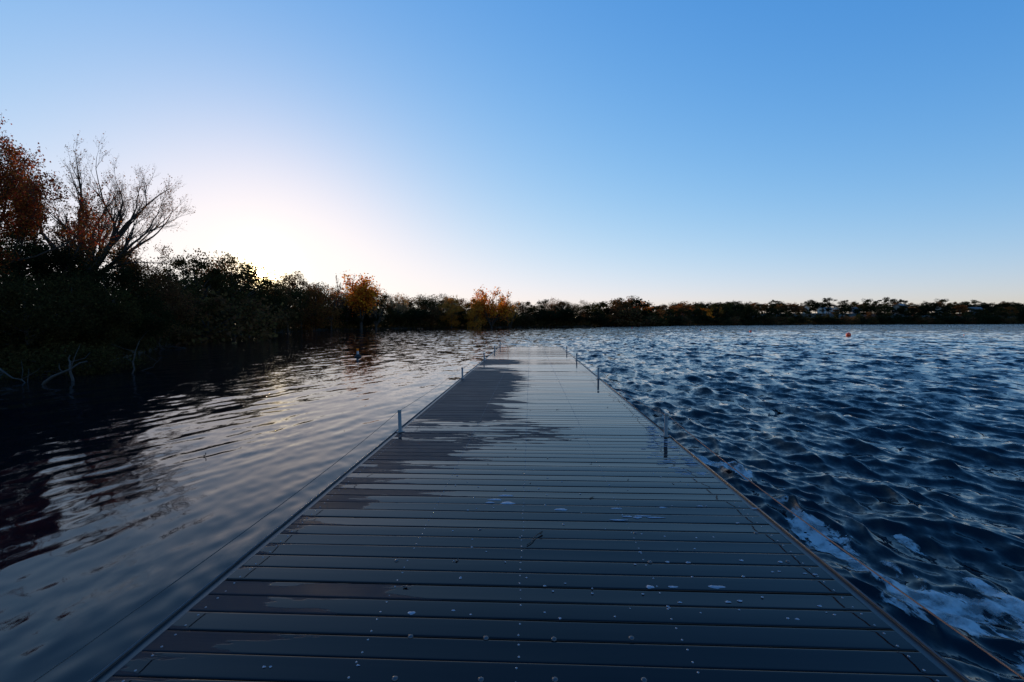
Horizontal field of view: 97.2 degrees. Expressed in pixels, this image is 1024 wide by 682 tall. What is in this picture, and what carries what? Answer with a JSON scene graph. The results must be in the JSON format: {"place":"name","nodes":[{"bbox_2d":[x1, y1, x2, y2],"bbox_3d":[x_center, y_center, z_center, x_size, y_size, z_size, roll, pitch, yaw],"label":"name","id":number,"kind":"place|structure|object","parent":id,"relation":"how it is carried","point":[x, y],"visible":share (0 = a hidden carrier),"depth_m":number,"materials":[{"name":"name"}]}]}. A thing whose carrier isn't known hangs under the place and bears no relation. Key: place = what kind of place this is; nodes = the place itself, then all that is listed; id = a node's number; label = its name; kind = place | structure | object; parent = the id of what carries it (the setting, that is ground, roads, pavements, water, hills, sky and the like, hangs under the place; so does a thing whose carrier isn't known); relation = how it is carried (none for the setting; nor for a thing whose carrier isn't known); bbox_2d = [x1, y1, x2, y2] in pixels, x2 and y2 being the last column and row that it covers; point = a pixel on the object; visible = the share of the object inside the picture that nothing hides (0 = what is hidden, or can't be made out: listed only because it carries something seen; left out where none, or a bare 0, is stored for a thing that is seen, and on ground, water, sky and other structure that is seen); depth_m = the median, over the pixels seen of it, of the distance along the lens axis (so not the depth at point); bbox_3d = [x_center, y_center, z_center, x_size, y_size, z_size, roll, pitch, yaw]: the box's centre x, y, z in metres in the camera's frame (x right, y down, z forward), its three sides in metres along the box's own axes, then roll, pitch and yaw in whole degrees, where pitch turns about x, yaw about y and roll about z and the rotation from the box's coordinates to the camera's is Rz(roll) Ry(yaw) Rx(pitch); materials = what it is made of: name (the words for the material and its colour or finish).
{"place":"outdoors","nodes":[
{"label":"outdoors","id":0,"kind":"place"},
{"bbox_2d":[0,324,1023,681],"bbox_3d":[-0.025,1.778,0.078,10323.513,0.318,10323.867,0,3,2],"label":"lake water","id":1,"kind":"structure","parent":0,"point":[120,496],"depth_m":6.42,"materials":[{"name":"blue liquid"}]},
{"bbox_2d":[0,362,42,382],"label":"fallen branch","id":2,"kind":"object","parent":1,"relation":"in","point":[3,371],"visible":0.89,"depth_m":13.20,"materials":[{"name":"wood"}]},
{"bbox_2d":[41,345,87,384],"bbox_3d":[-12.834,0.727,12.935,1.048,1.228,0.280,-2,3,-33],"label":"fallen branch","id":3,"kind":"object","parent":1,"relation":"in","point":[53,376],"visible":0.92,"depth_m":12.85,"materials":[{"name":"wood"}]},
{"bbox_2d":[68,354,88,380],"bbox_3d":[-13.158,0.833,13.689,0.510,0.938,0.433,-2,3,-34],"label":"fallen branch","id":4,"kind":"object","parent":1,"relation":"in","point":[71,374],"visible":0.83,"depth_m":13.59,"materials":[{"name":"wood"}]},
{"bbox_2d":[88,347,971,681],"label":"floating dock","id":5,"kind":"object","parent":1,"relation":"on","point":[314,589],"visible":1,"depth_m":2.70,"materials":[{"name":"wood"}]},
{"bbox_2d":[396,410,404,432],"bbox_3d":[-1.539,1.903,6.292,0.100,1.909,0.090,-4,5,-38],"label":"dock post","id":6,"kind":"object","parent":5,"relation":"attached to","point":[400,430],"visible":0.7,"depth_m":6.22,"materials":[{"name":"metal"}]},
{"bbox_2d":[33,347,492,681],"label":"cord","id":7,"kind":"object","parent":6,"relation":"attached to","point":[195,566],"visible":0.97,"depth_m":2.41,"materials":[{"name":"grey"}]},
{"bbox_2d":[262,426,835,667],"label":"foam flecks","id":8,"kind":"object","parent":5,"relation":"on","point":[647,586],"visible":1,"depth_m":3.66,"materials":[{"name":"white liquid"}]},
{"bbox_2d":[662,413,669,436],"bbox_3d":[2.037,1.915,6.015,0.090,1.909,0.100,2,1,39],"label":"dock post","id":9,"kind":"object","parent":5,"relation":"attached to","point":[665,425],"visible":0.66,"depth_m":5.98,"materials":[{"name":"metal"}]},
{"bbox_2d":[570,349,1023,679],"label":"rope","id":10,"kind":"object","parent":9,"relation":"attached to","point":[984,650],"visible":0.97,"depth_m":2.43,"materials":[{"name":"grey"}]},
{"bbox_2d":[631,403,1023,672],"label":"lake foam","id":11,"kind":"object","parent":1,"relation":"on","point":[953,607],"visible":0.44,"depth_m":2.96,"materials":[{"name":"grey"}]},
{"bbox_2d":[0,313,1023,375],"bbox_3d":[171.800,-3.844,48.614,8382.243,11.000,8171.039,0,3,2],"label":"ground","id":12,"kind":"structure","parent":0,"point":[840,315],"depth_m":140.62,"materials":[{"name":"soil"}]},
{"bbox_2d":[0,225,89,294],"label":"tree","id":13,"kind":"object","parent":12,"relation":"on","point":[49,260],"visible":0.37,"depth_m":23.66,"materials":[{"name":"green plant"}]},
{"bbox_2d":[0,226,105,331],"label":"bush","id":14,"kind":"object","parent":12,"relation":"on","point":[4,277],"visible":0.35,"depth_m":18.28,"materials":[{"name":"green plant"}]},
{"bbox_2d":[0,187,112,291],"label":"tree","id":15,"kind":"object","parent":12,"relation":"on","point":[70,243],"visible":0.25,"depth_m":25.25,"materials":[{"name":"brown plant"}]},
{"bbox_2d":[0,114,121,279],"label":"tree","id":16,"kind":"object","parent":12,"relation":"on","point":[18,191],"visible":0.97,"depth_m":19.60,"materials":[{"name":"orange plant"}]},
{"bbox_2d":[0,268,141,358],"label":"bush","id":17,"kind":"object","parent":12,"relation":"on","point":[12,297],"visible":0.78,"depth_m":16.14,"materials":[{"name":"green plant"}]},
{"bbox_2d":[0,335,153,379],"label":"bush","id":18,"kind":"object","parent":12,"relation":"on","point":[82,352],"visible":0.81,"depth_m":15.04,"materials":[{"name":"green plant"}]},
{"bbox_2d":[0,227,160,312],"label":"tree","id":19,"kind":"object","parent":12,"relation":"on","point":[78,263],"visible":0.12,"depth_m":27.05,"materials":[{"name":"green plant"}]},
{"bbox_2d":[4,277,157,348],"bbox_3d":[-17.874,-0.829,18.363,4.674,3.612,4.404,-1,3,-14],"label":"bush","id":20,"kind":"object","parent":12,"relation":"on","point":[122,293],"visible":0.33,"depth_m":18.11,"materials":[{"name":"green plant"}]},
{"bbox_2d":[32,131,195,278],"bbox_3d":[-25.604,-6.471,29.698,11.072,12.572,7.027,0,3,2],"label":"tree","id":21,"kind":"object","parent":12,"relation":"on","point":[136,214],"visible":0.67,"depth_m":28.51,"materials":[{"name":"brown plant"}]},
{"bbox_2d":[45,261,182,341],"bbox_3d":[-22.006,-1.922,25.187,6.534,4.787,5.641,-1,3,-20],"label":"bush","id":22,"kind":"object","parent":12,"relation":"on","point":[153,303],"visible":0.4,"depth_m":25.26,"materials":[{"name":"green plant"}]},
{"bbox_2d":[99,224,174,293],"bbox_3d":[-25.480,-4.163,30.899,3.553,8.416,3.907,2,3,41],"label":"tree","id":23,"kind":"object","parent":12,"relation":"on","point":[143,268],"visible":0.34,"depth_m":30.65,"materials":[{"name":"green plant"}]},
{"bbox_2d":[116,269,212,338],"bbox_3d":[-24.088,-2.254,30.210,6.459,5.329,7.398,0,3,2],"label":"bush","id":24,"kind":"object","parent":12,"relation":"on","point":[170,290],"visible":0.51,"depth_m":29.94,"materials":[{"name":"green plant"}]},
{"bbox_2d":[130,260,215,338],"bbox_3d":[-27.382,-3.177,36.555,6.405,6.842,6.495,0,3,2],"label":"bush","id":25,"kind":"object","parent":12,"relation":"on","point":[192,288],"visible":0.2,"depth_m":36.46,"materials":[{"name":"green plant"}]},
{"bbox_2d":[149,272,217,313],"bbox_3d":[-32.681,-3.743,42.970,8.017,6.089,6.887,1,3,23],"label":"tree","id":26,"kind":"object","parent":12,"relation":"on","point":[179,273],"visible":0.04,"depth_m":42.08,"materials":[{"name":"green plant"}]},
{"bbox_2d":[160,253,232,313],"bbox_3d":[-29.915,-4.037,43.367,5.546,8.495,6.471,-1,3,-19],"label":"tree","id":27,"kind":"object","parent":12,"relation":"on","point":[214,284],"visible":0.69,"depth_m":42.14,"materials":[{"name":"green plant"}]},
{"bbox_2d":[172,248,266,334],"bbox_3d":[-30.228,-4.186,46.016,8.460,11.139,8.270,0,3,9],"label":"tree","id":28,"kind":"object","parent":12,"relation":"on","point":[224,288],"visible":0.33,"depth_m":45.07,"materials":[{"name":"green plant"}]},
{"bbox_2d":[150,276,297,345],"bbox_3d":[-27.179,-1.609,41.267,13.787,8.395,15.015,1,3,19],"label":"bush","id":29,"kind":"object","parent":12,"relation":"on","point":[206,333],"visible":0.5,"depth_m":40.06,"materials":[{"name":"green plant"}]},
{"bbox_2d":[188,254,276,307],"bbox_3d":[-39.454,-7.013,64.863,11.673,11.131,11.943,0,3,-6],"label":"tree","id":30,"kind":"object","parent":12,"relation":"on","point":[257,275],"visible":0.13,"depth_m":64.37,"materials":[{"name":"green plant"}]},
{"bbox_2d":[201,253,275,335],"bbox_3d":[-31.884,-4.463,50.838,6.198,11.565,9.282,1,3,30],"label":"tree","id":31,"kind":"object","parent":12,"relation":"on","point":[262,284],"visible":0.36,"depth_m":51.80,"materials":[{"name":"green plant"}]},
{"bbox_2d":[199,287,297,326],"bbox_3d":[-36.284,-3.852,54.728,14.318,6.329,13.147,1,3,23],"label":"bush","id":32,"kind":"object","parent":12,"relation":"on","point":[255,303],"visible":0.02,"depth_m":56.79,"materials":[{"name":"green plant"}]},
{"bbox_2d":[227,270,273,317],"bbox_3d":[-35.065,-5.141,59.781,6.584,10.016,6.435,-2,3,-44],"label":"tree","id":33,"kind":"object","parent":12,"relation":"on","point":[248,288],"visible":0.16,"depth_m":59.37,"materials":[{"name":"green plant"}]},
{"bbox_2d":[258,280,288,329],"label":"tree","id":34,"kind":"object","parent":12,"relation":"on","point":[275,301],"visible":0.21,"depth_m":66.25,"materials":[{"name":"green plant"}]},
{"bbox_2d":[257,285,298,332],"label":"tree","id":35,"kind":"object","parent":12,"relation":"on","point":[291,300],"visible":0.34,"depth_m":70.37,"materials":[{"name":"green plant"}]},
{"bbox_2d":[269,278,308,331],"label":"tree","id":36,"kind":"object","parent":12,"relation":"on","point":[298,295],"visible":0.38,"depth_m":75.51,"materials":[{"name":"green plant"}]},
{"bbox_2d":[276,271,318,329],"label":"tree","id":37,"kind":"object","parent":12,"relation":"on","point":[292,284],"visible":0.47,"depth_m":81.78,"materials":[{"name":"green plant"}]},
{"bbox_2d":[279,276,329,310],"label":"tree","id":38,"kind":"object","parent":12,"relation":"on","point":[317,286],"visible":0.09,"depth_m":93.14,"materials":[{"name":"green plant"}]},
{"bbox_2d":[293,285,343,330],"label":"tree","id":39,"kind":"object","parent":12,"relation":"on","point":[317,320],"visible":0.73,"depth_m":83.02,"materials":[{"name":"green plant"}]},
{"bbox_2d":[305,300,343,324],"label":"bush","id":40,"kind":"object","parent":12,"relation":"on","point":[332,308],"visible":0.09,"depth_m":90.18,"materials":[{"name":"green plant"}]},
{"bbox_2d":[318,283,348,329],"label":"tree","id":41,"kind":"object","parent":12,"relation":"on","point":[338,299],"visible":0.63,"depth_m":91.51,"materials":[{"name":"green plant"}]},
{"bbox_2d":[334,275,355,329],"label":"tree","id":42,"kind":"object","parent":12,"relation":"on","point":[345,296],"visible":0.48,"depth_m":96.38,"materials":[{"name":"green plant"}]},
{"bbox_2d":[327,273,384,329],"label":"tree","id":43,"kind":"object","parent":12,"relation":"on","point":[362,297],"visible":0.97,"depth_m":96.28,"materials":[{"name":"orange plant"}]},
{"bbox_2d":[337,305,382,325],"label":"bush","id":44,"kind":"object","parent":12,"relation":"on","point":[371,319],"visible":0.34,"depth_m":100.97,"materials":[{"name":"green plant"}]},
{"bbox_2d":[361,289,386,328],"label":"tree","id":45,"kind":"object","parent":12,"relation":"on","point":[375,313],"visible":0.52,"depth_m":99.74,"materials":[{"name":"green plant"}]},
{"bbox_2d":[376,292,390,314],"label":"tree","id":46,"kind":"object","parent":12,"relation":"on","point":[382,299],"visible":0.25,"depth_m":114.83,"materials":[{"name":"green plant"}]},
{"bbox_2d":[369,306,403,325],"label":"bush","id":47,"kind":"object","parent":12,"relation":"on","point":[387,315],"visible":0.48,"depth_m":108.65,"materials":[{"name":"green plant"}]},
{"bbox_2d":[387,293,408,327],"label":"tree","id":48,"kind":"object","parent":12,"relation":"on","point":[399,306],"visible":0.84,"depth_m":110.73,"materials":[{"name":"green plant"}]},
{"bbox_2d":[383,294,419,312],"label":"tree","id":49,"kind":"object","parent":12,"relation":"on","point":[405,301],"visible":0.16,"depth_m":123.55,"materials":[{"name":"green plant"}]},
{"bbox_2d":[399,309,419,325],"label":"bush","id":50,"kind":"object","parent":12,"relation":"on","point":[407,315],"visible":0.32,"depth_m":114.97,"materials":[{"name":"green plant"}]},
{"bbox_2d":[402,292,434,312],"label":"tree","id":51,"kind":"object","parent":12,"relation":"on","point":[416,303],"visible":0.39,"depth_m":124.83,"materials":[{"name":"green plant"}]},
{"bbox_2d":[409,304,443,325],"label":"bush","id":52,"kind":"object","parent":12,"relation":"on","point":[434,313],"visible":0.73,"depth_m":118.14,"materials":[{"name":"green plant"}]},
{"bbox_2d":[409,294,444,311],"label":"tree","id":53,"kind":"object","parent":12,"relation":"on","point":[427,302],"visible":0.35,"depth_m":126.64,"materials":[{"name":"green plant"}]},
{"bbox_2d":[438,296,463,327],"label":"tree","id":54,"kind":"object","parent":12,"relation":"on","point":[451,315],"visible":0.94,"depth_m":121.36,"materials":[{"name":"green plant"}]},
{"bbox_2d":[445,307,470,325],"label":"bush","id":55,"kind":"object","parent":12,"relation":"on","point":[461,313],"visible":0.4,"depth_m":125.02,"materials":[{"name":"green plant"}]},
{"bbox_2d":[457,298,486,327],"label":"tree","id":56,"kind":"object","parent":12,"relation":"on","point":[472,313],"visible":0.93,"depth_m":122.82,"materials":[{"name":"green plant"}]},
{"bbox_2d":[467,287,511,327],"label":"tree","id":57,"kind":"object","parent":12,"relation":"on","point":[494,310],"visible":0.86,"depth_m":124.18,"materials":[{"name":"orange plant"}]},
{"bbox_2d":[501,301,519,327],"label":"tree","id":58,"kind":"object","parent":12,"relation":"on","point":[512,308],"visible":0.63,"depth_m":126.40,"materials":[{"name":"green plant"}]},
{"bbox_2d":[0,293,1023,370],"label":"undergrowth","id":59,"kind":"object","parent":12,"relation":"on","point":[151,341],"visible":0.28,"depth_m":80.65,"materials":[{"name":"green plant"}]},
{"bbox_2d":[507,310,527,324],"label":"bush","id":60,"kind":"object","parent":12,"relation":"on","point":[520,319],"visible":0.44,"depth_m":139.20,"materials":[{"name":"green plant"}]},
{"bbox_2d":[514,301,534,314],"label":"tree","id":61,"kind":"object","parent":12,"relation":"on","point":[528,303],"visible":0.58,"depth_m":148.14,"materials":[{"name":"green plant"}]},
{"bbox_2d":[533,299,549,312],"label":"tree","id":62,"kind":"object","parent":12,"relation":"on","point":[545,301],"visible":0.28,"depth_m":153.77,"materials":[{"name":"green plant"}]},
{"bbox_2d":[530,309,556,324],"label":"bush","id":63,"kind":"object","parent":12,"relation":"on","point":[545,316],"visible":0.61,"depth_m":142.24,"materials":[{"name":"green plant"}]},
{"bbox_2d":[535,307,574,324],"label":"bush","id":64,"kind":"object","parent":12,"relation":"on","point":[558,316],"visible":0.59,"depth_m":143.97,"materials":[{"name":"green plant"}]},
{"bbox_2d":[543,298,566,310],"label":"tree","id":65,"kind":"object","parent":12,"relation":"on","point":[552,305],"visible":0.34,"depth_m":154.86,"materials":[{"name":"green plant"}]},
{"bbox_2d":[553,300,575,315],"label":"tree","id":66,"kind":"object","parent":12,"relation":"on","point":[562,303],"visible":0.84,"depth_m":149.36,"materials":[{"name":"green plant"}]},
{"bbox_2d":[569,314,584,324],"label":"bush","id":67,"kind":"object","parent":12,"relation":"on","point":[579,318],"visible":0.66,"depth_m":149.57,"materials":[{"name":"green plant"}]},
{"bbox_2d":[573,300,593,315],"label":"tree","id":68,"kind":"object","parent":12,"relation":"on","point":[583,306],"visible":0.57,"depth_m":158.29,"materials":[{"name":"green plant"}]},
{"bbox_2d":[579,308,609,324],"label":"bush","id":69,"kind":"object","parent":12,"relation":"on","point":[594,318],"visible":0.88,"depth_m":154.03,"materials":[{"name":"green plant"}]},
{"bbox_2d":[590,301,613,314],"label":"tree","id":70,"kind":"object","parent":12,"relation":"on","point":[607,310],"visible":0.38,"depth_m":165.82,"materials":[{"name":"green plant"}]},
{"bbox_2d":[606,310,630,325],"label":"bush","id":71,"kind":"object","parent":12,"relation":"on","point":[628,314],"visible":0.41,"depth_m":161.41,"materials":[{"name":"green plant"}]},
{"bbox_2d":[609,297,628,315],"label":"tree","id":72,"kind":"object","parent":12,"relation":"on","point":[615,303],"visible":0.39,"depth_m":167.76,"materials":[{"name":"green plant"}]},
{"bbox_2d":[619,296,651,317],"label":"tree","id":73,"kind":"object","parent":12,"relation":"on","point":[637,302],"visible":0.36,"depth_m":173.14,"materials":[{"name":"green plant"}]},
{"bbox_2d":[606,302,665,325],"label":"bush","id":74,"kind":"object","parent":12,"relation":"on","point":[633,315],"visible":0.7,"depth_m":161.39,"materials":[{"name":"green plant"}]},
{"bbox_2d":[640,308,673,325],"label":"bush","id":75,"kind":"object","parent":12,"relation":"on","point":[662,320],"visible":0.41,"depth_m":171.35,"materials":[{"name":"green plant"}]},
{"bbox_2d":[676,307,692,317],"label":"tree","id":76,"kind":"object","parent":12,"relation":"on","point":[680,311],"visible":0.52,"depth_m":194.95,"materials":[{"name":"green plant"}]},
{"bbox_2d":[672,301,697,314],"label":"tree","id":77,"kind":"object","parent":12,"relation":"on","point":[680,304],"visible":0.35,"depth_m":207.61,"materials":[{"name":"green plant"}]},
{"bbox_2d":[685,307,701,319],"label":"tree","id":78,"kind":"object","parent":12,"relation":"on","point":[694,313],"visible":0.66,"depth_m":200.44,"materials":[{"name":"green plant"}]},
{"bbox_2d":[692,304,706,315],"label":"tree","id":79,"kind":"object","parent":12,"relation":"on","point":[700,306],"visible":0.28,"depth_m":212.92,"materials":[{"name":"green plant"}]},
{"bbox_2d":[709,302,735,317],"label":"tree","id":80,"kind":"object","parent":12,"relation":"on","point":[716,305],"visible":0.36,"depth_m":222.24,"materials":[{"name":"green plant"}]},
{"bbox_2d":[721,301,743,315],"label":"tree","id":81,"kind":"object","parent":12,"relation":"on","point":[735,307],"visible":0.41,"depth_m":231.94,"materials":[{"name":"green plant"}]},
{"bbox_2d":[744,313,764,324],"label":"bush","id":82,"kind":"object","parent":12,"relation":"on","point":[754,318],"visible":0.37,"depth_m":212.24,"materials":[{"name":"green plant"}]},
{"bbox_2d":[762,307,777,320],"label":"tree","id":83,"kind":"object","parent":12,"relation":"on","point":[770,311],"visible":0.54,"depth_m":222.14,"materials":[{"name":"green plant"}]},
{"bbox_2d":[772,306,787,320],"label":"tree","id":84,"kind":"object","parent":12,"relation":"on","point":[779,313],"visible":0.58,"depth_m":224.66,"materials":[{"name":"green plant"}]},
{"bbox_2d":[775,315,788,324],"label":"bush","id":85,"kind":"object","parent":12,"relation":"on","point":[784,318],"visible":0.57,"depth_m":220.27,"materials":[{"name":"green plant"}]},
{"bbox_2d":[782,303,798,313],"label":"tree","id":86,"kind":"object","parent":12,"relation":"on","point":[790,305],"visible":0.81,"depth_m":318.97,"materials":[{"name":"green plant"}]},
{"bbox_2d":[805,314,826,323],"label":"bush","id":87,"kind":"object","parent":12,"relation":"on","point":[817,318],"visible":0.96,"depth_m":235.39,"materials":[{"name":"green plant"}]},
{"bbox_2d":[821,314,837,323],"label":"bush","id":88,"kind":"object","parent":12,"relation":"on","point":[827,318],"visible":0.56,"depth_m":238.10,"materials":[{"name":"green plant"}]},
{"bbox_2d":[822,297,841,305],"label":"tree","id":89,"kind":"object","parent":12,"relation":"on","point":[824,300],"visible":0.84,"depth_m":364.43,"materials":[{"name":"green plant"}]},
{"bbox_2d":[855,305,869,315],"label":"tree","id":90,"kind":"object","parent":12,"relation":"on","point":[858,308],"visible":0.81,"depth_m":324.66,"materials":[{"name":"green plant"}]},
{"bbox_2d":[853,313,874,323],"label":"bush","id":91,"kind":"object","parent":12,"relation":"on","point":[863,320],"visible":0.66,"depth_m":248.80,"materials":[{"name":"green plant"}]},
{"bbox_2d":[861,305,876,312],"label":"tree","id":92,"kind":"object","parent":12,"relation":"on","point":[871,308],"visible":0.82,"depth_m":319.97,"materials":[{"name":"green plant"}]},
{"bbox_2d":[873,315,887,323],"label":"bush","id":93,"kind":"object","parent":12,"relation":"on","point":[880,319],"visible":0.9,"depth_m":253.95,"materials":[{"name":"green plant"}]},
{"bbox_2d":[875,304,893,316],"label":"tree","id":94,"kind":"object","parent":12,"relation":"on","point":[885,310],"visible":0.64,"depth_m":323.85,"materials":[{"name":"green plant"}]},
{"bbox_2d":[872,297,897,304],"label":"tree","id":95,"kind":"object","parent":12,"relation":"on","point":[885,299],"visible":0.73,"depth_m":380.81,"materials":[{"name":"green plant"}]},
{"bbox_2d":[887,313,901,323],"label":"bush","id":96,"kind":"object","parent":12,"relation":"on","point":[893,321],"visible":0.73,"depth_m":255.74,"materials":[{"name":"green plant"}]},
{"bbox_2d":[896,304,917,315],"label":"tree","id":97,"kind":"object","parent":12,"relation":"on","point":[902,309],"visible":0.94,"depth_m":325.73,"materials":[{"name":"green plant"}]},
{"bbox_2d":[920,306,940,316],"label":"tree","id":98,"kind":"object","parent":12,"relation":"on","point":[930,309],"visible":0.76,"depth_m":321.79,"materials":[{"name":"green plant"}]},
{"bbox_2d":[950,305,969,316],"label":"tree","id":99,"kind":"object","parent":12,"relation":"on","point":[960,311],"visible":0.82,"depth_m":327.65,"materials":[{"name":"green plant"}]},
{"bbox_2d":[965,308,985,315],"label":"tree","id":100,"kind":"object","parent":12,"relation":"on","point":[976,311],"visible":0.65,"depth_m":320.06,"materials":[{"name":"green plant"}]},
{"bbox_2d":[965,313,987,323],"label":"bush","id":101,"kind":"object","parent":12,"relation":"on","point":[981,319],"visible":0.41,"depth_m":274.37,"materials":[{"name":"green plant"}]},
{"bbox_2d":[1000,306,1018,316],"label":"tree","id":102,"kind":"object","parent":12,"relation":"on","point":[1010,308],"visible":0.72,"depth_m":329.21,"materials":[{"name":"green plant"}]},
{"bbox_2d":[0,0,1023,317],"label":"sky","id":103,"kind":"structure","parent":0,"point":[663,152],"materials":[{"name":"blue"}]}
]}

